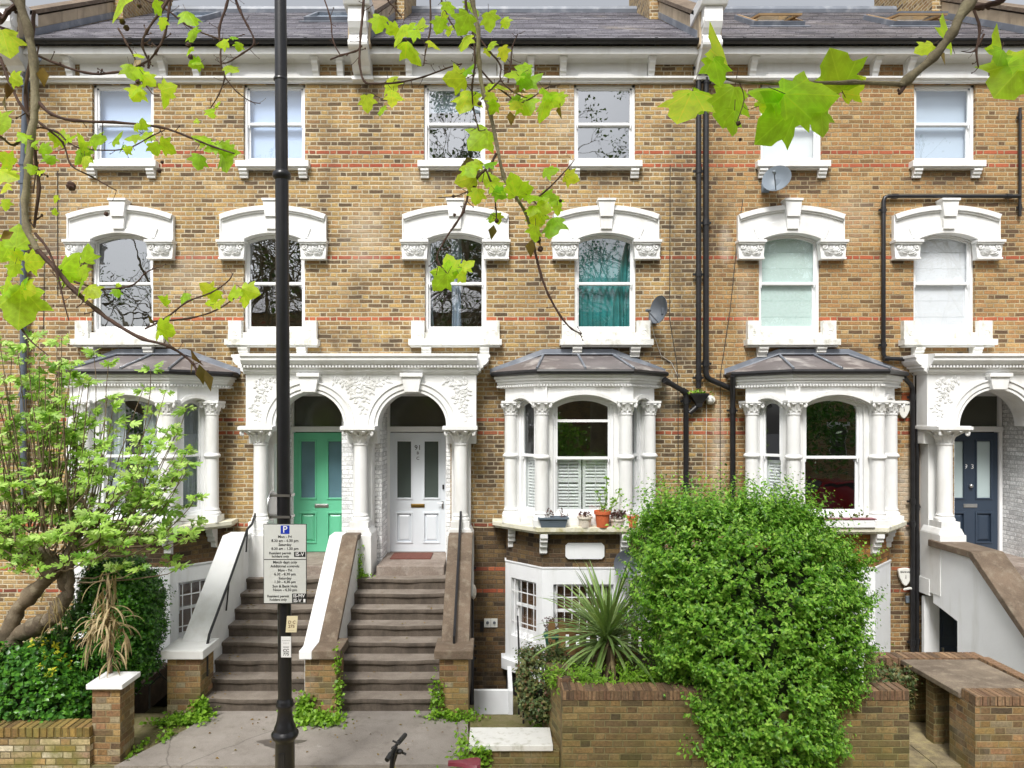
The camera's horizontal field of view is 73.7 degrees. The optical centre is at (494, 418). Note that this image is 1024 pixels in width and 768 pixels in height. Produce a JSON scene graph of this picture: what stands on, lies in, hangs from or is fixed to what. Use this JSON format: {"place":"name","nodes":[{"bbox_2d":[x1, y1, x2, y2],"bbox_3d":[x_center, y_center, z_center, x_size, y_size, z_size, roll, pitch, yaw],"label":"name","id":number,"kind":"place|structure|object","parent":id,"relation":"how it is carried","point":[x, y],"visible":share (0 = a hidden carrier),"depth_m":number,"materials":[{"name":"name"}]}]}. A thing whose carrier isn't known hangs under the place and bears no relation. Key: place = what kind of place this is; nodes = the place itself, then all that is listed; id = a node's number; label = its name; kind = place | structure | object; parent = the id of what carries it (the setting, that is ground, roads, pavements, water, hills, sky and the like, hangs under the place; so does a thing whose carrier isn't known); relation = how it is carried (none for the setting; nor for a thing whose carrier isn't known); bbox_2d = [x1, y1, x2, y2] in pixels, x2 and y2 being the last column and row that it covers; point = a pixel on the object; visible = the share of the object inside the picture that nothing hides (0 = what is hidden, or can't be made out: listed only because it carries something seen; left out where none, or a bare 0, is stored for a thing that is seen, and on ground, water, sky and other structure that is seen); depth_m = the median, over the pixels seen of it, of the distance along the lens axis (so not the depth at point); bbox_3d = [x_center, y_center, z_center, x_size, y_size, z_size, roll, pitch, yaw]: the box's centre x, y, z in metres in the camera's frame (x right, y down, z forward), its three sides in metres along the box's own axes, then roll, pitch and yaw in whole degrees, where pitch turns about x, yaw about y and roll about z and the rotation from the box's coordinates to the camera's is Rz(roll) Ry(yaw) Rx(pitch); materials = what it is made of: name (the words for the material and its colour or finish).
{"place":"outdoors","nodes":[
{"label":"outdoors","id":0,"kind":"place"},
{"bbox_2d":[0,6,104,650],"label":"terrace house","id":1,"kind":"structure","parent":0,"point":[12,585],"depth_m":10.90,"materials":[{"name":"brown brick"}]},
{"bbox_2d":[91,713,193,767],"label":"side path","id":2,"kind":"structure","parent":0,"point":[143,732],"depth_m":8.12,"materials":[{"name":"concrete"}]},
{"bbox_2d":[86,672,139,763],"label":"gate pier","id":3,"kind":"structure","parent":2,"relation":"on","point":[113,714],"depth_m":7.34,"materials":[{"name":"brick"}]},
{"bbox_2d":[124,726,180,760],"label":"weeds","id":4,"kind":"object","parent":2,"relation":"on","point":[144,742],"visible":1,"depth_m":7.78,"materials":[{"name":"green plant"}]},
{"bbox_2d":[148,666,166,708],"bbox_3d":[-4.243,3.341,8.548,0.292,0.458,0.322,0,0,0],"label":"garden railing","id":5,"kind":"object","parent":2,"relation":"on","point":[165,679],"visible":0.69,"depth_m":8.40,"materials":[{"name":"black metal"}]},
{"bbox_2d":[139,694,219,728],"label":"weeds","id":6,"kind":"object","parent":2,"relation":"on","point":[202,708],"visible":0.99,"depth_m":8.31,"materials":[{"name":"green plant"}]},
{"bbox_2d":[114,711,467,767],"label":"forecourt","id":7,"kind":"structure","parent":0,"point":[376,732],"depth_m":7.76,"materials":[{"name":"concrete"}]},
{"bbox_2d":[256,739,306,747],"bbox_3d":[-2.456,3.696,7.782,0.550,0.001,0.279,0,0,17],"label":"wet patch","id":8,"kind":"object","parent":7,"relation":"on","point":[267,742],"visible":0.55,"depth_m":7.78,"materials":[{"name":"concrete"}]},
{"bbox_2d":[276,689,353,730],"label":"weeds","id":9,"kind":"object","parent":7,"relation":"on","point":[302,713],"visible":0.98,"depth_m":8.27,"materials":[{"name":"green plant"}]},
{"bbox_2d":[179,577,457,758],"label":"fallen leaves","id":10,"kind":"object","parent":7,"relation":"on","point":[298,678],"visible":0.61,"depth_m":8.76,"materials":[{"name":"brown plant"}]},
{"bbox_2d":[331,642,347,708],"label":"weeds","id":11,"kind":"object","parent":7,"relation":"on","point":[338,661],"visible":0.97,"depth_m":8.44,"materials":[{"name":"green plant"}]},
{"bbox_2d":[414,666,490,723],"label":"weeds","id":12,"kind":"object","parent":7,"relation":"on","point":[435,713],"visible":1,"depth_m":8.40,"materials":[{"name":"green plant"}]},
{"bbox_2d":[436,703,493,767],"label":"weeds","id":13,"kind":"object","parent":7,"relation":"on","point":[479,754],"visible":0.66,"depth_m":7.24,"materials":[{"name":"green plant"}]},
{"bbox_2d":[467,727,558,767],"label":"wall","id":14,"kind":"structure","parent":7,"relation":"on","point":[523,747],"depth_m":7.30,"materials":[{"name":"stone"}]},
{"bbox_2d":[145,694,529,732],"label":"front area ground","id":15,"kind":"structure","parent":0,"point":[157,709],"depth_m":10.12,"materials":[{"name":"concrete"}]},
{"bbox_2d":[0,0,363,705],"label":"terrace house","id":16,"kind":"structure","parent":15,"relation":"on","point":[182,220],"depth_m":10.90,"materials":[{"name":"brown brick"}]},
{"bbox_2d":[18,54,41,510],"bbox_3d":[-7.262,-2.058,10.697,0.677,7.088,0.178,0,0,37],"label":"drainpipe","id":17,"kind":"object","parent":16,"relation":"attached to","point":[23,367],"visible":0.35,"depth_m":10.77,"materials":[{"name":"black metal"}]},
{"bbox_2d":[57,171,57,295],"bbox_3d":[-6.977,-2.949,10.887,0.010,1.996,0.009,0,0,0],"label":"cable","id":18,"kind":"object","parent":16,"relation":"attached to","point":[57,231],"visible":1,"depth_m":10.88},
{"bbox_2d":[61,198,176,356],"bbox_3d":[-5.950,-2.216,10.885,1.744,2.489,0.330,0,0,0],"label":"window","id":19,"kind":"structure","parent":16,"relation":"in","point":[86,226],"depth_m":10.82,"materials":[{"name":"white paint"}]},
{"bbox_2d":[86,72,158,177],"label":"window","id":20,"kind":"structure","parent":16,"relation":"in","point":[111,102],"depth_m":11.09,"materials":[{"name":"white paint"}]},
{"bbox_2d":[55,349,239,705],"bbox_3d":[-5.460,1.600,10.432,2.808,5.400,0.976,0,0,0],"label":"bay window","id":21,"kind":"structure","parent":16,"relation":"in","point":[201,424],"depth_m":10.39,"materials":[{"name":"white paint"}]},
{"bbox_2d":[215,198,328,352],"bbox_3d":[-3.524,-2.216,10.885,1.744,2.489,0.330,0,0,0],"label":"window","id":22,"kind":"structure","parent":16,"relation":"in","point":[238,228],"depth_m":10.82,"materials":[{"name":"white paint"}]},
{"bbox_2d":[235,72,310,177],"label":"window","id":23,"kind":"structure","parent":16,"relation":"in","point":[259,118],"depth_m":11.04,"materials":[{"name":"white paint"}]},
{"bbox_2d":[160,513,360,717],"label":"front stairs","id":24,"kind":"structure","parent":15,"relation":"on","point":[199,650],"depth_m":9.09,"materials":[{"name":"stone"}]},
{"bbox_2d":[339,511,473,734],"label":"front stairs","id":25,"kind":"structure","parent":15,"relation":"on","point":[440,639],"depth_m":9.28,"materials":[{"name":"stone"}]},
{"bbox_2d":[356,545,374,580],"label":"weeds","id":26,"kind":"object","parent":25,"relation":"on","point":[361,574],"visible":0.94,"depth_m":10.26,"materials":[{"name":"green plant"}]},
{"bbox_2d":[470,567,475,704],"bbox_3d":[-0.357,3.300,10.455,0.149,2.183,0.375,0,0,0],"label":"drainpipe","id":27,"kind":"object","parent":25,"relation":"attached to","point":[472,660],"visible":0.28,"depth_m":10.53,"materials":[{"name":"black metal"}]},
{"bbox_2d":[474,666,512,714],"bbox_3d":[-0.020,3.865,9.540,0.520,0.470,0.920,0,0,0],"label":"area upstand","id":28,"kind":"object","parent":15,"relation":"on","point":[495,701],"visible":0.9,"depth_m":9.12,"materials":[{"name":"white paint"}]},
{"bbox_2d":[343,0,702,695],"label":"terrace house","id":29,"kind":"structure","parent":15,"relation":"on","point":[567,418],"depth_m":10.90,"materials":[{"name":"brown brick"}]},
{"bbox_2d":[231,353,489,596],"bbox_3d":[-2.070,0.845,10.939,3.990,3.710,1.362,0,0,0],"label":"porch","id":30,"kind":"object","parent":29,"relation":"attached to","point":[375,482],"visible":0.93,"depth_m":10.68,"materials":[{"name":"white paint"}]},
{"bbox_2d":[294,433,341,551],"bbox_3d":[-2.920,1.248,11.524,0.936,2.005,0.061,0,0,0],"label":"door","id":31,"kind":"structure","parent":30,"relation":"in","point":[317,456],"depth_m":11.51,"materials":[{"name":"green paint"}]},
{"bbox_2d":[390,553,432,558],"bbox_3d":[-1.355,2.252,11.160,0.650,0.015,0.480,0,0,0],"label":"doormat","id":32,"kind":"object","parent":30,"relation":"on","point":[411,556],"visible":1,"depth_m":11.07,"materials":[{"name":"red fabric"}]},
{"bbox_2d":[390,433,444,551],"bbox_3d":[-1.300,1.248,11.495,0.936,2.005,0.120,0,0,0],"label":"door","id":33,"kind":"structure","parent":30,"relation":"in","point":[417,460],"depth_m":11.51,"materials":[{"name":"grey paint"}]},
{"bbox_2d":[417,72,490,177],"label":"window","id":34,"kind":"structure","parent":29,"relation":"in","point":[437,98],"depth_m":10.97,"materials":[{"name":"white paint"}]},
{"bbox_2d":[400,198,510,353],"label":"window","id":35,"kind":"structure","parent":29,"relation":"in","point":[420,227],"depth_m":10.82,"materials":[{"name":"white paint"}]},
{"bbox_2d":[484,619,496,626],"bbox_3d":[-0.066,3.265,10.873,0.214,0.136,0.047,0,0,0],"label":"meter vent","id":36,"kind":"object","parent":29,"relation":"attached to","point":[490,622],"visible":1,"depth_m":10.88,"materials":[{"name":"white plastic"}]},
{"bbox_2d":[538,508,568,527],"bbox_3d":[0.853,1.456,10.040,0.450,0.288,0.210,0,0,0],"label":"planter","id":37,"kind":"object","parent":29,"relation":"on","point":[553,521],"visible":0.99,"depth_m":9.97,"materials":[{"name":"grey plastic"}]},
{"bbox_2d":[490,349,668,695],"bbox_3d":[1.320,1.600,10.432,2.808,5.400,0.976,0,0,0],"label":"bay window","id":38,"kind":"structure","parent":29,"relation":"in","point":[546,379],"depth_m":10.29,"materials":[{"name":"white paint"}]},
{"bbox_2d":[577,510,592,527],"bbox_3d":[1.322,1.475,10.040,0.231,0.250,0.229,0,0,0],"label":"flower pot","id":39,"kind":"object","parent":29,"relation":"on","point":[585,518],"visible":1,"depth_m":9.97,"materials":[{"name":"beige ceramic"}]},
{"bbox_2d":[568,72,642,177],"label":"window","id":40,"kind":"structure","parent":29,"relation":"in","point":[630,163],"depth_m":10.95,"materials":[{"name":"white paint"}]},
{"bbox_2d":[551,198,661,356],"bbox_3d":[1.762,-2.216,10.934,1.744,2.489,0.428,0,0,0],"label":"window","id":41,"kind":"structure","parent":29,"relation":"in","point":[604,263],"depth_m":10.85,"materials":[{"name":"white paint"}]},
{"bbox_2d":[594,476,622,527],"bbox_3d":[1.664,1.219,10.040,0.418,0.761,0.250,0,0,0],"label":"flower pot","id":42,"kind":"object","parent":29,"relation":"on","point":[602,516],"visible":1,"depth_m":10.00,"materials":[{"name":"ceramic"}]},
{"bbox_2d":[610,509,625,527],"bbox_3d":[1.811,1.464,10.034,0.250,0.272,0.231,0,0,0],"label":"flower pot","id":43,"kind":"object","parent":29,"relation":"on","point":[617,521],"visible":0.97,"depth_m":9.99,"materials":[{"name":"beige ceramic"}]},
{"bbox_2d":[614,550,638,578],"bbox_3d":[1.955,2.132,9.982,0.464,0.403,0.323,0,0,-34],"label":"satellite dish","id":44,"kind":"object","parent":29,"relation":"attached to","point":[619,566],"visible":0.42,"depth_m":10.02,"materials":[{"name":"grey paint"}]},
{"bbox_2d":[627,515,638,527],"bbox_3d":[2.025,1.515,10.040,0.187,0.170,0.185,0,0,0],"label":"flower pot","id":45,"kind":"object","parent":29,"relation":"on","point":[630,523],"visible":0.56,"depth_m":9.98,"materials":[{"name":"ceramic"}]},
{"bbox_2d":[645,296,667,323],"bbox_3d":[2.518,-1.668,10.604,0.325,0.430,0.580,0,0,16],"label":"satellite dish","id":46,"kind":"object","parent":29,"relation":"attached to","point":[657,311],"visible":1,"depth_m":10.55,"materials":[{"name":"grey paint"}]},
{"bbox_2d":[669,165,678,483],"bbox_3d":[2.853,-1.497,10.887,0.148,5.081,0.011,0,0,0],"label":"cable","id":47,"kind":"object","parent":29,"relation":"attached to","point":[675,356],"visible":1,"depth_m":10.89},
{"bbox_2d":[662,377,690,500],"bbox_3d":[2.846,0.695,10.712,0.596,2.664,0.132,0,0,-33],"label":"drainpipe","id":48,"kind":"object","parent":29,"relation":"attached to","point":[677,387],"visible":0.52,"depth_m":10.77,"materials":[{"name":"black metal"}]},
{"bbox_2d":[688,393,708,414],"bbox_3d":[3.209,-0.221,10.790,0.311,0.343,0.160,0,0,0],"label":"rainwater hopper head","id":49,"kind":"object","parent":48,"relation":"attached to","point":[698,399],"visible":1,"depth_m":10.74,"materials":[{"name":"black paint"}]},
{"bbox_2d":[629,0,1023,681],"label":"terrace house","id":50,"kind":"structure","parent":15,"relation":"on","point":[821,386],"depth_m":10.90,"materials":[{"name":"orange brick"}]},
{"bbox_2d":[693,64,703,387],"bbox_3d":[3.225,-3.099,10.810,0.168,5.243,0.102,0,0,0],"label":"drainpipe","id":51,"kind":"object","parent":50,"relation":"attached to","point":[698,273],"visible":0.78,"depth_m":10.77,"materials":[{"name":"black metal"}]},
{"bbox_2d":[706,402,706,455],"bbox_3d":[3.371,0.363,10.887,0.018,1.361,0.009,0,0,0],"label":"cable","id":52,"kind":"object","parent":50,"relation":"attached to","point":[706,428],"visible":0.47,"depth_m":10.88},
{"bbox_2d":[706,395,714,404],"bbox_3d":[3.418,-0.290,10.824,0.150,0.150,0.142,0,0,18],"label":"security light","id":53,"kind":"object","parent":50,"relation":"attached to","point":[710,399],"visible":0.94,"depth_m":10.79,"materials":[{"name":"white plastic"}]},
{"bbox_2d":[701,74,729,390],"bbox_3d":[3.513,-2.988,10.810,0.522,5.140,0.110,0,0,0],"label":"drainpipe","id":54,"kind":"object","parent":50,"relation":"attached to","point":[706,223],"visible":0.89,"depth_m":10.77,"materials":[{"name":"black metal"}]},
{"bbox_2d":[720,200,742,486],"bbox_3d":[3.773,-1.179,10.886,0.372,4.626,0.017,0,0,1],"label":"cable","id":55,"kind":"object","parent":50,"relation":"attached to","point":[721,368],"visible":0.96,"depth_m":10.88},
{"bbox_2d":[727,375,737,537],"bbox_3d":[3.754,0.671,10.721,0.170,2.712,0.282,0,0,6],"label":"drainpipe","id":56,"kind":"object","parent":50,"relation":"attached to","point":[732,410],"visible":0.75,"depth_m":10.77,"materials":[{"name":"black paint"}]},
{"bbox_2d":[761,165,791,192],"bbox_3d":[4.327,-3.726,10.660,0.359,0.439,0.488,0,0,-19],"label":"satellite dish","id":57,"kind":"object","parent":50,"relation":"attached to","point":[775,178],"visible":1,"depth_m":10.67,"materials":[{"name":"grey paint"}]},
{"bbox_2d":[735,198,848,356],"bbox_3d":[4.705,-2.216,10.889,1.744,2.489,0.338,0,0,0],"label":"window","id":58,"kind":"structure","parent":50,"relation":"in","point":[788,263],"depth_m":10.85,"materials":[{"name":"white paint"}]},
{"bbox_2d":[755,72,830,177],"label":"window","id":59,"kind":"structure","parent":50,"relation":"in","point":[803,153],"depth_m":10.99,"materials":[{"name":"white paint"}]},
{"bbox_2d":[724,349,908,681],"bbox_3d":[5.060,1.600,10.432,2.808,5.400,0.976,0,0,0],"label":"bay window","id":60,"kind":"structure","parent":50,"relation":"in","point":[794,380],"depth_m":10.24,"materials":[{"name":"white paint"}]},
{"bbox_2d":[818,512,876,527],"bbox_3d":[5.114,1.480,10.010,0.897,0.239,0.140,0,0,0],"label":"planter","id":61,"kind":"object","parent":50,"relation":"on","point":[867,522],"visible":0.73,"depth_m":9.95,"materials":[{"name":"white paint"}]},
{"bbox_2d":[897,568,909,585],"bbox_3d":[6.519,2.522,10.854,0.230,0.280,0.053,0,0,0],"label":"alarm box","id":62,"kind":"object","parent":50,"relation":"attached to","point":[904,575],"visible":1,"depth_m":10.83,"materials":[{"name":"white plastic"}]},
{"bbox_2d":[898,401,909,417],"bbox_3d":[6.492,-0.135,10.854,0.230,0.280,0.053,0,0,0],"label":"alarm box","id":63,"kind":"object","parent":50,"relation":"attached to","point":[903,412],"visible":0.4,"depth_m":10.83,"materials":[{"name":"white plastic"}]},
{"bbox_2d":[903,376,915,651],"bbox_3d":[6.510,1.529,10.761,0.385,4.418,0.113,0,0,-32],"label":"drainpipe","id":64,"kind":"object","parent":50,"relation":"attached to","point":[911,523],"visible":0.94,"depth_m":10.78,"materials":[{"name":"metal"}]},
{"bbox_2d":[909,72,985,177],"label":"window","id":65,"kind":"structure","parent":50,"relation":"in","point":[943,114],"depth_m":11.09,"materials":[{"name":"white paint"}]},
{"bbox_2d":[890,198,1005,354],"bbox_3d":[7.176,-2.216,10.889,1.744,2.489,0.338,0,0,0],"label":"window","id":66,"kind":"structure","parent":50,"relation":"in","point":[943,263],"depth_m":10.85,"materials":[{"name":"white paint"}]},
{"bbox_2d":[878,194,1021,651],"bbox_3d":[7.222,0.093,10.840,2.232,7.311,0.078,0,0,0],"label":"drainpipe","id":67,"kind":"object","parent":50,"relation":"attached to","point":[883,344],"visible":0.8,"depth_m":10.81,"materials":[{"name":"black metal"}]},
{"bbox_2d":[901,353,1023,596],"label":"porch","id":68,"kind":"object","parent":50,"relation":"attached to","point":[960,397],"visible":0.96,"depth_m":10.75,"materials":[{"name":"white paint"}]},
{"bbox_2d":[954,433,997,549],"bbox_3d":[8.010,1.248,11.503,0.936,2.005,0.104,0,0,0],"label":"door","id":69,"kind":"structure","parent":68,"relation":"in","point":[976,454],"depth_m":11.51,"materials":[{"name":"blue paint"}]},
{"bbox_2d":[1016,108,1021,216],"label":"drainpipe","id":70,"kind":"object","parent":50,"relation":"attached to","point":[1019,118],"visible":1,"depth_m":10.83,"materials":[{"name":"black metal"}]},
{"bbox_2d":[874,0,1023,45],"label":"terrace house","id":71,"kind":"structure","parent":15,"relation":"on","point":[1009,17],"depth_m":12.31,"materials":[{"name":"orange brick"}]},
{"bbox_2d":[922,539,1023,673],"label":"front stairs","id":72,"kind":"structure","parent":15,"relation":"on","point":[977,606],"depth_m":9.56,"materials":[{"name":"paint"}]},
{"bbox_2d":[88,652,689,712],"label":"garden soil","id":73,"kind":"structure","parent":0,"point":[158,691],"depth_m":9.23,"materials":[{"name":"brown soil"}]},
{"bbox_2d":[0,639,97,723],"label":"bush","id":74,"kind":"object","parent":73,"relation":"on","point":[24,702],"visible":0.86,"depth_m":7.57,"materials":[{"name":"green plant"}]},
{"bbox_2d":[28,637,72,676],"bbox_3d":[-4.979,2.650,7.637,0.416,0.440,0.311,0,0,10],"label":"variegated bush","id":75,"kind":"object","parent":74,"relation":"on","point":[57,652],"visible":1,"depth_m":7.63,"materials":[{"name":"yellow plant"}]},
{"bbox_2d":[0,548,175,713],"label":"euonymus bush","id":76,"kind":"object","parent":73,"relation":"on","point":[77,610],"visible":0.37,"depth_m":8.23,"materials":[{"name":"green plant"}]},
{"bbox_2d":[39,569,144,677],"bbox_3d":[-4.477,2.545,7.541,1.088,1.712,0.592,0,0,0],"label":"dead cordyline","id":77,"kind":"object","parent":73,"relation":"on","point":[106,618],"visible":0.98,"depth_m":7.54,"materials":[{"name":"beige plant"}]},
{"bbox_2d":[0,329,209,694],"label":"fig tree","id":78,"kind":"object","parent":73,"relation":"on","point":[74,524],"visible":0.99,"depth_m":7.82,"materials":[{"name":"green plant"}]},
{"bbox_2d":[88,569,168,676],"bbox_3d":[-4.489,2.499,8.398,0.815,1.355,0.938,0,0,0],"label":"clipped bush","id":79,"kind":"object","parent":73,"relation":"on","point":[136,657],"visible":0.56,"depth_m":8.15,"materials":[{"name":"green plant"}]},
{"bbox_2d":[512,633,570,723],"bbox_3d":[0.535,3.044,7.995,0.692,0.957,0.839,0,0,0],"label":"garden shrub","id":80,"kind":"object","parent":73,"relation":"on","point":[533,701],"visible":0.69,"depth_m":7.77,"materials":[{"name":"green plant"}]},
{"bbox_2d":[543,616,564,647],"bbox_3d":[0.773,2.825,9.000,0.315,0.454,0.251,0,0,0],"label":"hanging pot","id":81,"kind":"object","parent":73,"relation":"on","point":[546,635],"visible":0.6,"depth_m":8.96,"materials":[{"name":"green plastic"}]},
{"bbox_2d":[544,661,578,767],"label":"garden wall","id":82,"kind":"structure","parent":73,"relation":"on","point":[553,724],"depth_m":7.49,"materials":[{"name":"brick"}]},
{"bbox_2d":[526,555,662,686],"bbox_3d":[1.365,2.547,8.134,2.034,1.871,1.927,0,0,0],"label":"cordyline","id":83,"kind":"object","parent":73,"relation":"on","point":[606,623],"visible":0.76,"depth_m":8.02,"materials":[{"name":"green plant"}]},
{"bbox_2d":[539,653,665,694],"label":"ground plants","id":84,"kind":"object","parent":73,"relation":"on","point":[633,676],"visible":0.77,"depth_m":7.40,"materials":[{"name":"green plant"}]},
{"bbox_2d":[548,620,658,654],"bbox_3d":[1.897,2.893,8.905,2.405,0.515,0.050,0,0,0],"label":"trellis fence","id":85,"kind":"object","parent":73,"relation":"on","point":[551,626],"visible":0.14,"depth_m":8.88,"materials":[{"name":"brown plant"}]},
{"bbox_2d":[605,463,893,767],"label":"privet bush","id":86,"kind":"object","parent":73,"relation":"on","point":[730,618],"visible":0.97,"depth_m":7.01,"materials":[{"name":"green plant"}]},
{"bbox_2d":[469,715,544,733],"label":"garden path","id":87,"kind":"structure","parent":0,"point":[503,721],"depth_m":8.32,"materials":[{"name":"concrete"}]},
{"bbox_2d":[517,616,523,723],"bbox_3d":[0.311,3.219,8.795,0.058,1.062,1.016,0,0,-2],"label":"garden railing","id":88,"kind":"object","parent":87,"relation":"on","point":[519,654],"visible":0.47,"depth_m":8.65,"materials":[{"name":"black metal"}]},
{"bbox_2d":[528,720,544,726],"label":"weeds","id":89,"kind":"object","parent":87,"relation":"on","point":[537,725],"visible":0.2,"depth_m":8.09,"materials":[{"name":"green plant"}]},
{"bbox_2d":[26,0,1023,5],"label":"sky","id":90,"kind":"structure","parent":0,"point":[28,2],"materials":[{"name":"white"}]},
{"bbox_2d":[909,722,960,767],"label":"flagstone path","id":91,"kind":"structure","parent":0,"point":[924,752],"depth_m":7.58,"materials":[{"name":"beige stone"}]},
{"bbox_2d":[869,654,922,710],"bbox_3d":[4.613,3.057,7.896,0.580,0.551,0.548,0,0,0],"label":"shrub","id":92,"kind":"object","parent":91,"relation":"on","point":[894,674],"visible":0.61,"depth_m":7.80,"materials":[{"name":"green plant"}]},
{"bbox_2d":[863,652,1023,767],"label":"bin store","id":93,"kind":"structure","parent":91,"relation":"on","point":[969,707],"depth_m":7.46,"materials":[{"name":"brick"}]},
{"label":"pavement","id":94,"kind":"structure","parent":0,"visible":0},
{"bbox_2d":[0,718,92,767],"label":"garden wall","id":95,"kind":"structure","parent":94,"relation":"on","point":[62,743],"depth_m":7.28,"materials":[{"name":"brick"}]},
{"bbox_2d":[271,0,298,767],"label":"lamp post","id":96,"kind":"object","parent":94,"relation":"on","point":[284,733],"visible":1,"depth_m":6.55,"materials":[{"name":"black metal"}]},
{"bbox_2d":[267,491,294,520],"bbox_3d":[-2.053,0.847,6.600,0.202,0.290,0.290,0,0,0],"label":"side sign","id":97,"kind":"object","parent":96,"relation":"attached to","point":[272,506],"visible":0.94,"depth_m":6.53,"materials":[{"name":"metal"}]},
{"bbox_2d":[279,754,284,767],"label":"service door","id":98,"kind":"structure","parent":96,"relation":"in","point":[281,756],"depth_m":6.50,"materials":[{"name":"black paint"}]},
{"bbox_2d":[263,524,306,603],"bbox_3d":[-1.999,1.387,6.588,0.412,0.758,0.184,0,0,0],"label":"parking sign","id":99,"kind":"object","parent":96,"relation":"attached to","point":[284,563],"visible":1,"depth_m":6.50,"materials":[{"name":"white metal"}]},
{"bbox_2d":[281,636,290,656],"bbox_3d":[-1.999,2.189,6.531,0.096,0.200,0.004,0,0,0],"label":"notice sticker","id":100,"kind":"object","parent":96,"relation":"attached to","point":[285,646],"visible":1,"depth_m":6.53,"materials":[{"name":"white paper"}]},
{"bbox_2d":[286,616,297,631],"bbox_3d":[-1.944,1.971,6.532,0.116,0.156,0.006,0,0,0],"label":"notice card","id":101,"kind":"object","parent":96,"relation":"attached to","point":[291,623],"visible":1,"depth_m":6.53,"materials":[{"name":"beige paper"}]},
{"bbox_2d":[385,733,480,767],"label":"bicycle","id":102,"kind":"object","parent":94,"relation":"on","point":[394,752],"visible":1,"depth_m":5.87,"materials":[{"name":"black metal"}]},
{"bbox_2d":[0,0,1023,390],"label":"plane tree","id":103,"kind":"object","parent":94,"relation":"on","point":[790,106],"visible":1,"depth_m":3.90,"materials":[{"name":"green plant"}]},
{"bbox_2d":[560,682,908,767],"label":"garden wall","id":104,"kind":"structure","parent":94,"relation":"on","point":[629,725],"depth_m":7.10,"materials":[{"name":"brick"}]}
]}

